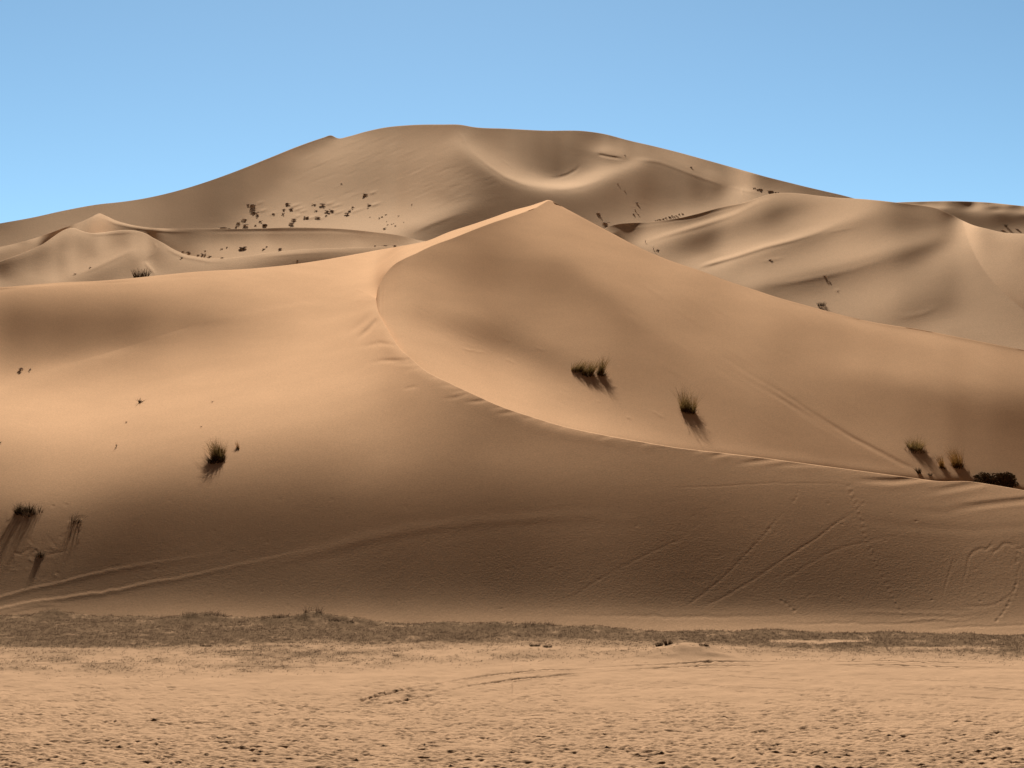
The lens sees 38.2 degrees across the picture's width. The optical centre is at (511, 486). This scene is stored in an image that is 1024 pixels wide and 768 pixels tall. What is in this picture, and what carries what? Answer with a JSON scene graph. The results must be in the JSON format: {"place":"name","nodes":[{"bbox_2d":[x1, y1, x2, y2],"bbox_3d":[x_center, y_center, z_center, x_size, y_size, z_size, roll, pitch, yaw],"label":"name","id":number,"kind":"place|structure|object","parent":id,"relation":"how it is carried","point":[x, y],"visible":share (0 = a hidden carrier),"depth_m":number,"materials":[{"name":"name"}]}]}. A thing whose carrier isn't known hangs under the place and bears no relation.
{"place":"outdoors","nodes":[
{"label":"outdoors","id":0,"kind":"place"},
{"bbox_2d":[0,213,423,286],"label":"dunes","id":1,"kind":"structure","parent":0,"point":[103,247],"depth_m":255.66,"materials":[{"name":"beige sand"}]},
{"bbox_2d":[0,124,853,246],"bbox_3d":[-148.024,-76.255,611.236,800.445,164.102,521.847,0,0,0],"label":"great dune","id":2,"kind":"structure","parent":0,"point":[442,179],"depth_m":543.11,"materials":[{"name":"beige sand"}]},
{"bbox_2d":[0,200,1023,634],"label":"dune","id":3,"kind":"structure","parent":0,"point":[434,430],"depth_m":81.79,"materials":[{"name":"beige sand"}]},
{"bbox_2d":[10,502,44,517],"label":"grass tuft","id":4,"kind":"object","parent":3,"relation":"on","point":[20,510],"visible":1,"depth_m":76.57,"materials":[{"name":"plant"}]},
{"bbox_2d":[36,551,44,557],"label":"grass tuft","id":5,"kind":"object","parent":3,"relation":"on","point":[40,554],"visible":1,"depth_m":73.05,"materials":[{"name":"brown plant"}]},
{"bbox_2d":[69,510,85,523],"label":"grass tuft","id":6,"kind":"object","parent":3,"relation":"on","point":[74,519],"visible":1,"depth_m":75.85,"materials":[{"name":"brown plant"}]},
{"bbox_2d":[130,267,152,277],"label":"spiky grass","id":7,"kind":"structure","parent":3,"relation":"on","point":[141,275],"depth_m":236.87,"materials":[{"name":"brown plant"}]},
{"bbox_2d":[200,437,227,463],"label":"grass tuft","id":8,"kind":"object","parent":3,"relation":"on","point":[218,455],"visible":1,"depth_m":80.45,"materials":[{"name":"plant"}]},
{"bbox_2d":[571,359,587,372],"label":"grass tuft","id":9,"kind":"object","parent":3,"relation":"on","point":[578,367],"visible":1,"depth_m":104.82,"materials":[{"name":"plant"}]},
{"bbox_2d":[580,358,600,376],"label":"grass tuft","id":10,"kind":"object","parent":3,"relation":"on","point":[589,372],"visible":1,"depth_m":104.23,"materials":[{"name":"brown plant"}]},
{"bbox_2d":[596,354,609,376],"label":"grass tuft","id":11,"kind":"object","parent":3,"relation":"on","point":[601,371],"visible":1,"depth_m":104.41,"materials":[{"name":"plant"}]},
{"bbox_2d":[671,388,700,414],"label":"grass tuft","id":12,"kind":"object","parent":3,"relation":"on","point":[685,406],"visible":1,"depth_m":100.36,"materials":[{"name":"plant"}]},
{"bbox_2d":[906,436,927,453],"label":"grass tuft","id":13,"kind":"object","parent":3,"relation":"on","point":[913,447],"visible":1,"depth_m":97.53,"materials":[{"name":"brown plant"}]},
{"bbox_2d":[935,455,945,468],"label":"grass tuft","id":14,"kind":"object","parent":3,"relation":"on","point":[941,464],"visible":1,"depth_m":95.37,"materials":[{"name":"brown plant"}]},
{"bbox_2d":[940,446,964,468],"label":"grass tuft","id":15,"kind":"object","parent":3,"relation":"on","point":[956,462],"visible":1,"depth_m":95.67,"materials":[{"name":"brown plant"}]},
{"bbox_2d":[973,471,996,484],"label":"shrub","id":16,"kind":"object","parent":3,"relation":"on","point":[985,478],"visible":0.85,"depth_m":93.86,"materials":[{"name":"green plant"}]},
{"bbox_2d":[990,471,1018,487],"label":"shrub","id":17,"kind":"object","parent":3,"relation":"on","point":[1006,479],"visible":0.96,"depth_m":93.54,"materials":[{"name":"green plant"}]},
{"bbox_2d":[0,609,1023,767],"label":"sand flat","id":18,"kind":"structure","parent":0,"point":[690,705],"depth_m":41.54,"materials":[{"name":"beige sand"}]},
{"bbox_2d":[182,609,218,615],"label":"dry shrub","id":19,"kind":"object","parent":18,"relation":"on","point":[210,613],"visible":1,"depth_m":65.95,"materials":[{"name":"brown plant"}]},
{"bbox_2d":[260,611,289,617],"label":"dry shrub","id":20,"kind":"object","parent":18,"relation":"on","point":[276,615],"visible":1,"depth_m":65.22,"materials":[{"name":"brown plant"}]},
{"bbox_2d":[303,604,324,612],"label":"dry shrub","id":21,"kind":"object","parent":18,"relation":"on","point":[305,608],"visible":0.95,"depth_m":65.43,"materials":[{"name":"brown plant"}]},
{"bbox_2d":[0,608,1023,678],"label":"dry stubble","id":22,"kind":"object","parent":18,"relation":"on","point":[351,629],"visible":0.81,"depth_m":58.11,"materials":[{"name":"brown plant"}]},
{"bbox_2d":[524,620,553,625],"bbox_3d":[1.208,5.731,62.182,1.561,0.303,1.136,0,0,0],"label":"dry shrub","id":23,"kind":"object","parent":18,"relation":"on","point":[525,623],"visible":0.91,"depth_m":62.10,"materials":[{"name":"brown plant"}]},
{"bbox_2d":[654,641,663,646],"bbox_3d":[5.397,5.769,54.169,0.569,0.312,0.438,0,0,0],"label":"dry tuft","id":24,"kind":"object","parent":18,"relation":"on","point":[658,645],"visible":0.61,"depth_m":54.16,"materials":[{"name":"brown plant"}]},
{"bbox_2d":[662,638,671,644],"bbox_3d":[5.657,5.627,53.523,0.499,0.315,0.471,0,0,-9],"label":"dry tuft","id":25,"kind":"object","parent":18,"relation":"on","point":[667,643],"visible":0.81,"depth_m":53.50,"materials":[{"name":"brown plant"}]},
{"bbox_2d":[0,0,1023,222],"label":"sky","id":26,"kind":"structure","parent":0,"point":[102,101],"materials":[{"name":"blue"}]},
{"bbox_2d":[604,193,1023,349],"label":"dunes","id":27,"kind":"structure","parent":0,"point":[926,268],"depth_m":301.58,"materials":[{"name":"beige sand"}]},
{"bbox_2d":[896,201,1023,233],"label":"horizon dunes","id":28,"kind":"structure","parent":0,"point":[998,217],"depth_m":798.91,"materials":[{"name":"beige sand"}]}
]}

